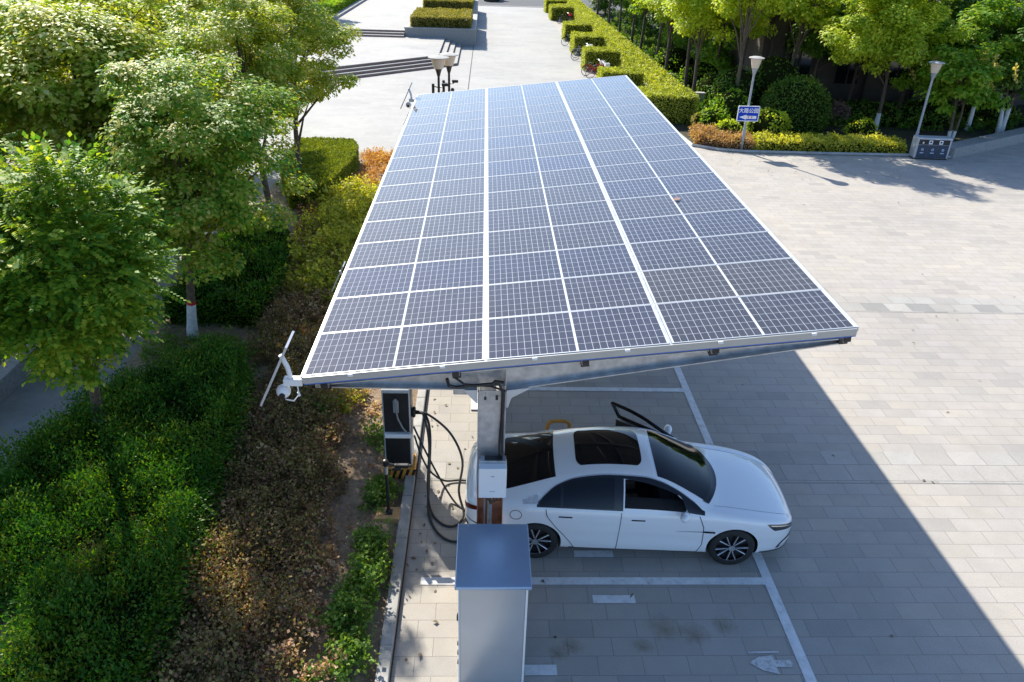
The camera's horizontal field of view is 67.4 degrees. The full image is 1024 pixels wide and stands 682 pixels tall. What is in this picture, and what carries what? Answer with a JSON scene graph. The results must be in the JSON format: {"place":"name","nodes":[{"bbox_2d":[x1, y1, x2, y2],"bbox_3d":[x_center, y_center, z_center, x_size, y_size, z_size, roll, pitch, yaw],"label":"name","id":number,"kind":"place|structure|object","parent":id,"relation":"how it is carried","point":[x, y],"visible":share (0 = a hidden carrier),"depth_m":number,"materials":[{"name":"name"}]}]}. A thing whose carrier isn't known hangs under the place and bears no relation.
{"place":"outdoors","nodes":[
{"label":"outdoors","id":0,"kind":"place"},
{"bbox_2d":[0,152,287,468],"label":"garden path","id":1,"kind":"structure","parent":0,"point":[20,406],"depth_m":15.07,"materials":[{"name":"concrete"}]},
{"bbox_2d":[0,0,170,279],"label":"broadleaf tree","id":2,"kind":"object","parent":1,"relation":"on","point":[70,38],"visible":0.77,"depth_m":15.74,"materials":[{"name":"green plant"}]},
{"bbox_2d":[33,0,257,271],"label":"broadleaf tree","id":3,"kind":"object","parent":1,"relation":"on","point":[104,107],"visible":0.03,"depth_m":18.04,"materials":[{"name":"green plant"}]},
{"bbox_2d":[67,93,224,315],"bbox_3d":[-7.891,-2.908,17.085,3.305,5.327,3.374,1,28,-2],"label":"broadleaf tree","id":4,"kind":"object","parent":1,"relation":"on","point":[102,150],"visible":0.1,"depth_m":15.85,"materials":[{"name":"green plant"}]},
{"bbox_2d":[12,6,589,153],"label":"driveway","id":5,"kind":"structure","parent":0,"point":[513,46],"depth_m":48.03,"materials":[{"name":"concrete"}]},
{"bbox_2d":[404,14,477,45],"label":"stone planter","id":6,"kind":"object","parent":5,"relation":"on","point":[464,36],"visible":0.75,"depth_m":59.83,"materials":[{"name":"stone"}]},
{"bbox_2d":[410,7,472,27],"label":"planter hedge","id":7,"kind":"object","parent":6,"relation":"in","point":[441,17],"visible":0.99,"depth_m":59.91,"materials":[{"name":"plant"}]},
{"bbox_2d":[420,0,477,15],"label":"stone planter","id":8,"kind":"object","parent":5,"relation":"on","point":[475,10],"visible":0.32,"depth_m":75.03,"materials":[{"name":"stone"}]},
{"bbox_2d":[422,0,474,9],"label":"planter hedge","id":9,"kind":"object","parent":8,"relation":"in","point":[459,4],"visible":0.88,"depth_m":71.48,"materials":[{"name":"plant"}]},
{"bbox_2d":[5,8,1023,681],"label":"plaza paving","id":10,"kind":"structure","parent":0,"point":[929,578],"depth_m":14.21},
{"bbox_2d":[0,344,37,403],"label":"wall","id":11,"kind":"structure","parent":10,"relation":"on","point":[13,376],"depth_m":15.29,"materials":[{"name":"concrete"}]},
{"bbox_2d":[0,157,120,364],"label":"shaded bed","id":12,"kind":"object","parent":10,"relation":"on","point":[1,358],"depth_m":17.74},
{"bbox_2d":[0,120,38,187],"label":"broadleaf tree","id":13,"kind":"object","parent":12,"relation":"on","point":[15,143],"visible":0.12,"depth_m":14.38,"materials":[{"name":"green plant"}]},
{"bbox_2d":[0,0,150,266],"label":"broadleaf tree","id":14,"kind":"object","parent":12,"relation":"on","point":[54,64],"visible":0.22,"depth_m":16.24,"materials":[{"name":"green plant"}]},
{"bbox_2d":[4,0,182,82],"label":"broadleaf tree","id":15,"kind":"object","parent":12,"relation":"on","point":[141,18],"visible":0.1,"depth_m":21.36,"materials":[{"name":"green plant"}]},
{"bbox_2d":[86,0,234,60],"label":"broadleaf tree","id":16,"kind":"object","parent":12,"relation":"on","point":[166,24],"visible":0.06,"depth_m":24.45,"materials":[{"name":"green plant"}]},
{"bbox_2d":[0,153,417,681],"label":"planting bed","id":17,"kind":"object","parent":10,"relation":"on","point":[354,485],"visible":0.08,"depth_m":12.48,"materials":[{"name":"soil"}]},
{"bbox_2d":[0,131,195,422],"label":"broadleaf tree","id":18,"kind":"object","parent":17,"relation":"on","point":[99,309],"visible":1,"depth_m":9.75,"materials":[{"name":"green plant"}]},
{"bbox_2d":[0,330,269,681],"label":"juniper hedge","id":19,"kind":"object","parent":17,"relation":"on","point":[96,526],"visible":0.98,"depth_m":10.95,"materials":[{"name":"green plant"}]},
{"bbox_2d":[95,2,316,340],"bbox_3d":[-6.117,-2.876,15.271,4.268,7.104,3.938,1,28,-2],"label":"broadleaf tree","id":20,"kind":"object","parent":17,"relation":"on","point":[223,200],"visible":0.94,"depth_m":14.35,"materials":[{"name":"green plant"}]},
{"bbox_2d":[159,223,293,328],"bbox_3d":[-6.927,-1.936,19.749,2.753,1.101,5.472,1,28,-2],"label":"juniper hedge","id":21,"kind":"object","parent":17,"relation":"on","point":[233,298],"visible":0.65,"depth_m":18.16,"materials":[{"name":"green plant"}]},
{"bbox_2d":[154,0,318,226],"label":"broadleaf tree","id":22,"kind":"object","parent":17,"relation":"on","point":[278,69],"visible":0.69,"depth_m":21.04,"materials":[{"name":"green plant"}]},
{"bbox_2d":[83,324,404,681],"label":"green weeds","id":23,"kind":"object","parent":17,"relation":"on","point":[366,572],"visible":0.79,"depth_m":10.85,"materials":[{"name":"green plant"}]},
{"bbox_2d":[126,210,363,681],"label":"dry shrubs","id":24,"kind":"object","parent":17,"relation":"on","point":[233,599],"visible":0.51,"depth_m":11.45,"materials":[{"name":"brown plant"}]},
{"bbox_2d":[182,146,393,646],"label":"orange shrubs","id":25,"kind":"object","parent":17,"relation":"on","point":[380,155],"visible":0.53,"depth_m":27.76,"materials":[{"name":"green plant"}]},
{"bbox_2d":[228,0,363,168],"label":"broadleaf tree","id":26,"kind":"object","parent":17,"relation":"on","point":[316,34],"visible":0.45,"depth_m":24.06,"materials":[{"name":"green plant"}]},
{"bbox_2d":[215,205,381,681],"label":"pale shrubs","id":27,"kind":"object","parent":17,"relation":"on","point":[287,646],"visible":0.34,"depth_m":11.49,"materials":[{"name":"green plant"}]},
{"bbox_2d":[280,136,359,209],"bbox_3d":[-6.977,-6.119,27.565,2.619,1.038,6.375,1,28,-2],"label":"clipped hedge","id":28,"kind":"object","parent":17,"relation":"on","point":[324,160],"visible":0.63,"depth_m":27.11,"materials":[{"name":"green plant"}]},
{"bbox_2d":[274,173,380,413],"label":"golden shrubs","id":29,"kind":"object","parent":17,"relation":"on","point":[344,204],"visible":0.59,"depth_m":21.33,"materials":[{"name":"green plant"}]},
{"bbox_2d":[278,390,394,680],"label":"leaf litter","id":30,"kind":"object","parent":17,"relation":"on","point":[341,579],"visible":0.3,"depth_m":11.32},
{"bbox_2d":[428,55,448,92],"bbox_3d":[-2.835,-8.954,29.876,0.800,4.050,0.800,1,28,-2],"label":"garden lamp","id":31,"kind":"object","parent":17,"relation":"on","point":[438,62],"visible":0.71,"depth_m":28.96,"materials":[{"name":"white plastic"}]},
{"bbox_2d":[439,52,458,91],"bbox_3d":[-2.498,-9.331,30.593,0.768,4.050,0.768,1,28,-2],"label":"garden lamp","id":32,"kind":"object","parent":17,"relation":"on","point":[449,62],"visible":0.64,"depth_m":29.74,"materials":[{"name":"white plastic"}]},
{"bbox_2d":[375,459,411,523],"bbox_3d":[-1.862,2.349,12.076,0.600,1.170,0.290,1,28,-2],"label":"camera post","id":33,"kind":"object","parent":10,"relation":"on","point":[393,513],"visible":0.97,"depth_m":12.17,"materials":[{"name":"black metal"}]},
{"bbox_2d":[375,389,426,681],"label":"kerb","id":34,"kind":"structure","parent":10,"relation":"on","point":[387,638],"depth_m":11.24,"materials":[{"name":"concrete"}]},
{"bbox_2d":[389,390,427,681],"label":"gutter joint","id":35,"kind":"object","parent":10,"relation":"on","point":[406,553],"visible":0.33,"depth_m":11.56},
{"bbox_2d":[381,389,465,542],"bbox_3d":[-1.369,1.857,12.356,2.186,1.825,1.553,12,30,17],"label":"charging station","id":36,"kind":"object","parent":10,"relation":"on","point":[399,411],"visible":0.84,"depth_m":12.73,"materials":[{"name":"black plastic"}]},
{"bbox_2d":[455,524,531,681],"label":"electrical cabinet","id":37,"kind":"object","parent":10,"relation":"on","point":[493,582],"visible":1,"depth_m":9.15,"materials":[{"name":"metal"}]},
{"bbox_2d":[548,3,573,20],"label":"hedge block","id":38,"kind":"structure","parent":10,"relation":"on","point":[557,10],"depth_m":78.33,"materials":[{"name":"green plant"}]},
{"bbox_2d":[561,20,592,40],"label":"hedge block","id":39,"kind":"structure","parent":10,"relation":"on","point":[568,26],"depth_m":64.60,"materials":[{"name":"green plant"}]},
{"bbox_2d":[301,75,858,523],"bbox_3d":[0.468,-2.131,16.937,6.359,4.559,16.690,1,28,-2],"label":"solar carport","id":40,"kind":"object","parent":10,"relation":"on","point":[515,239],"visible":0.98,"depth_m":11.01,"materials":[{"name":"galvanised steel"},{"name":"photovoltaic glass"},{"name":"aluminium"}]},
{"bbox_2d":[260,331,303,405],"bbox_3d":[-2.672,0.329,8.878,0.479,0.811,0.400,1,28,-2],"label":"security camera","id":41,"kind":"object","parent":40,"relation":"attached to","point":[283,390],"visible":0.97,"depth_m":8.90,"materials":[{"name":"white metal"}]},
{"bbox_2d":[478,456,506,497],"bbox_3d":[-0.242,1.677,9.498,0.344,0.500,0.223,1,28,-2],"label":"inverter box","id":42,"kind":"object","parent":40,"relation":"attached to","point":[492,479],"visible":1,"depth_m":9.40,"materials":[{"name":"white metal"}]},
{"bbox_2d":[569,30,604,54],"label":"hedge block","id":43,"kind":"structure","parent":10,"relation":"on","point":[593,38],"depth_m":57.70,"materials":[{"name":"green plant"}]},
{"bbox_2d":[580,45,620,71],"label":"hedge block","id":44,"kind":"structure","parent":10,"relation":"on","point":[595,54],"depth_m":51.09,"materials":[{"name":"green plant"}]},
{"bbox_2d":[420,367,816,681],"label":"parking lines","id":45,"kind":"object","parent":10,"relation":"on","point":[766,579],"visible":0.43,"depth_m":11.32,"materials":[{"name":"paint"}]},
{"bbox_2d":[596,64,643,85],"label":"hedge block","id":46,"kind":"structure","parent":10,"relation":"on","point":[634,74],"depth_m":43.67,"materials":[{"name":"green plant"}]},
{"bbox_2d":[465,402,791,564],"bbox_3d":[1.809,2.139,12.335,5.030,1.511,2.781,2,28,0],"label":"parked car","id":47,"kind":"object","parent":10,"relation":"on","point":[623,483],"visible":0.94,"depth_m":11.46,"materials":[{"name":"white paint"}]},
{"bbox_2d":[637,84,699,123],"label":"hedge block","id":48,"kind":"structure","parent":10,"relation":"on","point":[675,105],"depth_m":37.69,"materials":[{"name":"green plant"}]},
{"bbox_2d":[417,296,1023,483],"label":"paving bands","id":49,"kind":"object","parent":10,"relation":"on","point":[892,467],"visible":0.5,"depth_m":14.04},
{"bbox_2d":[748,651,792,673],"bbox_3d":[3.143,3.198,12.030,0.602,0.001,4.746,-2,29,-7],"label":"worn arrow marking","id":50,"kind":"object","parent":10,"relation":"on","point":[769,663],"visible":0.76,"depth_m":10.12,"materials":[{"name":"paint"}]},
{"bbox_2d":[591,9,1023,158],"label":"shrub bed","id":51,"kind":"object","parent":10,"relation":"on","point":[907,134],"visible":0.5,"depth_m":38.09,"materials":[{"name":"soil"}]},
{"bbox_2d":[587,0,620,16],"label":"broadleaf tree","id":52,"kind":"object","parent":51,"relation":"on","point":[604,6],"visible":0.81,"depth_m":83.86,"materials":[{"name":"green plant"}]},
{"bbox_2d":[567,0,683,88],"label":"clipped hedge","id":53,"kind":"object","parent":51,"relation":"on","point":[655,73],"visible":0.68,"depth_m":50.88,"materials":[{"name":"green plant"}]},
{"bbox_2d":[612,0,649,24],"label":"broadleaf tree","id":54,"kind":"object","parent":51,"relation":"on","point":[625,6],"visible":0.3,"depth_m":76.54,"materials":[{"name":"green plant"}]},
{"bbox_2d":[628,0,648,49],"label":"broadleaf tree","id":55,"kind":"object","parent":51,"relation":"on","point":[636,10],"visible":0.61,"depth_m":55.27,"materials":[{"name":"green plant"}]},
{"bbox_2d":[635,3,666,38],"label":"broadleaf tree","id":56,"kind":"object","parent":51,"relation":"on","point":[649,19],"visible":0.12,"depth_m":66.91,"materials":[{"name":"green plant"}]},
{"bbox_2d":[633,0,686,72],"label":"broadleaf tree","id":57,"kind":"object","parent":51,"relation":"on","point":[654,5],"visible":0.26,"depth_m":46.97,"materials":[{"name":"green plant"}]},
{"bbox_2d":[653,47,695,73],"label":"leafy shrub","id":58,"kind":"object","parent":51,"relation":"on","point":[677,59],"visible":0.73,"depth_m":50.76,"materials":[{"name":"green plant"}]},
{"bbox_2d":[655,19,713,49],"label":"broadleaf tree","id":59,"kind":"object","parent":51,"relation":"on","point":[677,42],"visible":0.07,"depth_m":59.34,"materials":[{"name":"green plant"}]},
{"bbox_2d":[655,0,735,86],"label":"broadleaf tree","id":60,"kind":"object","parent":51,"relation":"on","point":[690,44],"visible":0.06,"depth_m":43.42,"materials":[{"name":"green plant"}]},
{"bbox_2d":[678,60,720,87],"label":"leafy shrub","id":61,"kind":"object","parent":51,"relation":"on","point":[704,68],"visible":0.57,"depth_m":45.60,"materials":[{"name":"green plant"}]},
{"bbox_2d":[696,71,722,99],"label":"leafy shrub","id":62,"kind":"object","parent":51,"relation":"on","point":[706,82],"visible":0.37,"depth_m":42.19,"materials":[{"name":"green plant"}]},
{"bbox_2d":[661,0,760,92],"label":"broadleaf tree","id":63,"kind":"object","parent":51,"relation":"on","point":[705,17],"visible":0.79,"depth_m":38.96,"materials":[{"name":"green plant"}]},
{"bbox_2d":[698,107,730,126],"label":"leafy shrub","id":64,"kind":"object","parent":51,"relation":"on","point":[711,115],"visible":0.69,"depth_m":36.12,"materials":[{"name":"green plant"}]},
{"bbox_2d":[687,19,742,72],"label":"broadleaf tree","id":65,"kind":"object","parent":51,"relation":"on","point":[711,53],"visible":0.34,"depth_m":47.79,"materials":[{"name":"green plant"}]},
{"bbox_2d":[687,122,755,149],"bbox_3d":[9.439,-9.287,34.627,3.634,0.862,2.317,16,31,24],"label":"barberry strip","id":66,"kind":"object","parent":51,"relation":"on","point":[709,135],"visible":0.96,"depth_m":34.14,"materials":[{"name":"orange plant"}]},
{"bbox_2d":[714,118,742,133],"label":"leafy shrub","id":67,"kind":"object","parent":51,"relation":"on","point":[729,124],"visible":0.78,"depth_m":34.87,"materials":[{"name":"green plant"}]},
{"bbox_2d":[708,87,752,125],"bbox_3d":[10.589,-11.290,37.221,2.170,1.965,2.292,1,28,-2],"label":"leafy shrub","id":68,"kind":"object","parent":51,"relation":"on","point":[730,101],"visible":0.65,"depth_m":36.59,"materials":[{"name":"green plant"}]},
{"bbox_2d":[707,65,761,105],"bbox_3d":[11.207,-12.483,38.686,2.767,2.704,3.035,1,28,-2],"label":"leafy shrub","id":69,"kind":"object","parent":51,"relation":"on","point":[724,81],"visible":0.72,"depth_m":37.87,"materials":[{"name":"green plant"}]},
{"bbox_2d":[740,56,764,149],"bbox_3d":[10.160,-10.127,32.959,0.640,3.950,0.640,1,28,-2],"label":"garden lamp","id":70,"kind":"object","parent":51,"relation":"on","point":[756,62],"visible":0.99,"depth_m":32.32,"materials":[{"name":"grey metal"}]},
{"bbox_2d":[736,106,759,121],"bbox_3d":[10.162,-9.799,33.067,0.940,0.650,0.124,1,28,-2],"label":"direction sign","id":71,"kind":"object","parent":70,"relation":"attached to","point":[747,113],"visible":1,"depth_m":33.02,"materials":[{"name":"blue metal"}]},
{"bbox_2d":[711,0,794,85],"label":"broadleaf tree","id":72,"kind":"object","parent":51,"relation":"on","point":[729,9],"visible":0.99,"depth_m":35.84,"materials":[{"name":"green plant"}]},
{"bbox_2d":[714,0,791,68],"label":"broadleaf tree","id":73,"kind":"object","parent":51,"relation":"on","point":[759,28],"visible":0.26,"depth_m":40.20,"materials":[{"name":"green plant"}]},
{"bbox_2d":[743,107,792,135],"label":"round shrub","id":74,"kind":"object","parent":51,"relation":"on","point":[772,120],"visible":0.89,"depth_m":35.01,"materials":[{"name":"green plant"}]},
{"bbox_2d":[748,53,800,108],"bbox_3d":[13.262,-12.966,39.141,3.128,3.242,3.084,1,28,-2],"label":"leafy shrub","id":75,"kind":"object","parent":51,"relation":"on","point":[770,70],"visible":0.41,"depth_m":38.14,"materials":[{"name":"green plant"}]},
{"bbox_2d":[756,72,833,134],"bbox_3d":[13.697,-11.453,37.010,3.569,2.841,3.305,-9,30,-19],"label":"dome shrub","id":76,"kind":"object","parent":51,"relation":"on","point":[803,104],"visible":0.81,"depth_m":36.14,"materials":[{"name":"green plant"}]},
{"bbox_2d":[601,16,1023,133],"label":"ground cover","id":77,"kind":"object","parent":51,"relation":"on","point":[979,123],"visible":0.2,"depth_m":40.97,"materials":[{"name":"green plant"}]},
{"bbox_2d":[780,0,847,65],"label":"broadleaf tree","id":78,"kind":"object","parent":51,"relation":"on","point":[804,12],"visible":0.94,"depth_m":38.23,"materials":[{"name":"green plant"}]},
{"bbox_2d":[784,0,855,82],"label":"broadleaf tree","id":79,"kind":"object","parent":51,"relation":"on","point":[811,47],"visible":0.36,"depth_m":40.68,"materials":[{"name":"green plant"}]},
{"bbox_2d":[750,129,907,153],"bbox_3d":[14.008,-8.941,34.300,7.102,0.869,1.943,1,28,-2],"label":"privet strip","id":80,"kind":"object","parent":51,"relation":"on","point":[807,142],"visible":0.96,"depth_m":33.86,"materials":[{"name":"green plant"}]},
{"bbox_2d":[826,100,851,119],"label":"bare shrub","id":81,"kind":"object","parent":51,"relation":"on","point":[834,107],"visible":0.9,"depth_m":37.24,"materials":[{"name":"brown plant"}]},
{"bbox_2d":[842,117,879,136],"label":"round shrub","id":82,"kind":"object","parent":51,"relation":"on","point":[865,126],"visible":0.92,"depth_m":35.52,"materials":[{"name":"green plant"}]},
{"bbox_2d":[845,100,905,124],"bbox_3d":[18.486,-11.674,39.303,3.075,1.128,2.811,1,28,-2],"label":"leafy shrub","id":83,"kind":"object","parent":51,"relation":"on","point":[868,110],"visible":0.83,"depth_m":38.69,"materials":[{"name":"green plant"}]},
{"bbox_2d":[816,0,972,129],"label":"broadleaf tree","id":84,"kind":"object","parent":51,"relation":"on","point":[897,39],"visible":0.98,"depth_m":34.60,"materials":[{"name":"green plant"}]},
{"bbox_2d":[898,98,959,125],"bbox_3d":[21.252,-11.656,39.241,3.010,1.319,3.033,23,35,34],"label":"leafy shrub","id":85,"kind":"object","parent":51,"relation":"on","point":[912,107],"visible":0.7,"depth_m":38.65,"materials":[{"name":"green plant"}]},
{"bbox_2d":[915,61,944,134],"bbox_3d":[17.844,-10.031,33.259,0.640,3.950,0.640,1,28,-2],"label":"garden lamp","id":86,"kind":"object","parent":51,"relation":"on","point":[936,66],"visible":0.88,"depth_m":32.57,"materials":[{"name":"grey metal"}]},
{"bbox_2d":[882,0,986,109],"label":"broadleaf tree","id":87,"kind":"object","parent":51,"relation":"on","point":[957,6],"visible":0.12,"depth_m":38.84,"materials":[{"name":"green plant"}]},
{"bbox_2d":[889,17,999,98],"bbox_3d":[21.675,-13.897,39.206,4.976,5.336,3.902,1,28,-2],"label":"broadleaf tree","id":88,"kind":"object","parent":51,"relation":"on","point":[907,80],"visible":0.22,"depth_m":38.81,"materials":[{"name":"green plant"}]},
{"bbox_2d":[908,41,1018,141],"bbox_3d":[21.427,-11.233,34.996,6.434,4.656,4.085,1,28,-2],"label":"broadleaf tree","id":89,"kind":"object","parent":51,"relation":"on","point":[971,88],"visible":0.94,"depth_m":34.01,"materials":[{"name":"green plant"}]},
{"bbox_2d":[948,0,1023,129],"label":"broadleaf tree","id":90,"kind":"object","parent":51,"relation":"on","point":[976,21],"visible":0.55,"depth_m":35.87,"materials":[{"name":"green plant"}]},
{"bbox_2d":[952,97,1022,121],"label":"leafy shrub","id":91,"kind":"object","parent":51,"relation":"on","point":[989,113],"visible":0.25,"depth_m":39.94,"materials":[{"name":"green plant"}]},
{"bbox_2d":[980,5,1023,132],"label":"broadleaf tree","id":92,"kind":"object","parent":51,"relation":"on","point":[1009,82],"visible":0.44,"depth_m":36.43,"materials":[{"name":"green plant"}]},
{"bbox_2d":[680,133,950,157],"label":"bed kerb","id":93,"kind":"structure","parent":10,"relation":"on","point":[797,152],"depth_m":33.69,"materials":[{"name":"concrete"}]},
{"bbox_2d":[719,0,1023,105],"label":"building","id":94,"kind":"structure","parent":10,"relation":"on","point":[836,81],"depth_m":44.07,"materials":[{"name":"stone"}]},
{"bbox_2d":[788,38,813,82],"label":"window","id":95,"kind":"structure","parent":94,"relation":"in","point":[803,63],"depth_m":43.68,"materials":[{"name":"black glass"}]},
{"bbox_2d":[833,62,860,85],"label":"window","id":96,"kind":"structure","parent":94,"relation":"in","point":[844,76],"depth_m":44.05,"materials":[{"name":"black glass"}]},
{"bbox_2d":[882,61,908,86],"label":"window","id":97,"kind":"structure","parent":94,"relation":"in","point":[894,69],"depth_m":44.06,"materials":[{"name":"black glass"}]},
{"bbox_2d":[909,135,952,159],"bbox_3d":[18.263,-8.445,33.529,1.480,0.930,0.542,3,28,1],"label":"recycling bin","id":98,"kind":"object","parent":10,"relation":"on","point":[929,147],"visible":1,"depth_m":33.32,"materials":[{"name":"black plastic"}]},
{"bbox_2d":[948,127,1023,158],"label":"wall","id":99,"kind":"structure","parent":10,"relation":"on","point":[970,146],"depth_m":35.17,"materials":[{"name":"concrete"}]},
{"bbox_2d":[478,0,619,8],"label":"road","id":100,"kind":"structure","parent":0,"point":[535,3],"depth_m":95.37,"materials":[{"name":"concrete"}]},
{"label":"ground","id":101,"kind":"structure","parent":0,"visible":0},
{"bbox_2d":[209,40,460,95],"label":"terrace risers","id":102,"kind":"object","parent":101,"relation":"on","point":[385,66],"visible":0.06,"depth_m":48.68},
{"bbox_2d":[192,34,460,83],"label":"terrace steps","id":103,"kind":"structure","parent":102,"relation":"on","point":[367,50],"depth_m":52.53,"materials":[{"name":"stone"}]},
{"bbox_2d":[186,28,404,37],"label":"risers","id":104,"kind":"object","parent":103,"relation":"on","point":[379,33],"visible":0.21,"depth_m":59.46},
{"bbox_2d":[164,0,422,35],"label":"steps","id":105,"kind":"structure","parent":104,"relation":"on","point":[392,15],"depth_m":68.08,"materials":[{"name":"stone"}]},
{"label":"far lawn","id":106,"kind":"structure","parent":0,"visible":0},
{"bbox_2d":[298,0,357,21],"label":"clipped hedge","id":107,"kind":"object","parent":106,"relation":"on","point":[337,5],"visible":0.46,"depth_m":68.45,"materials":[{"name":"green plant"}]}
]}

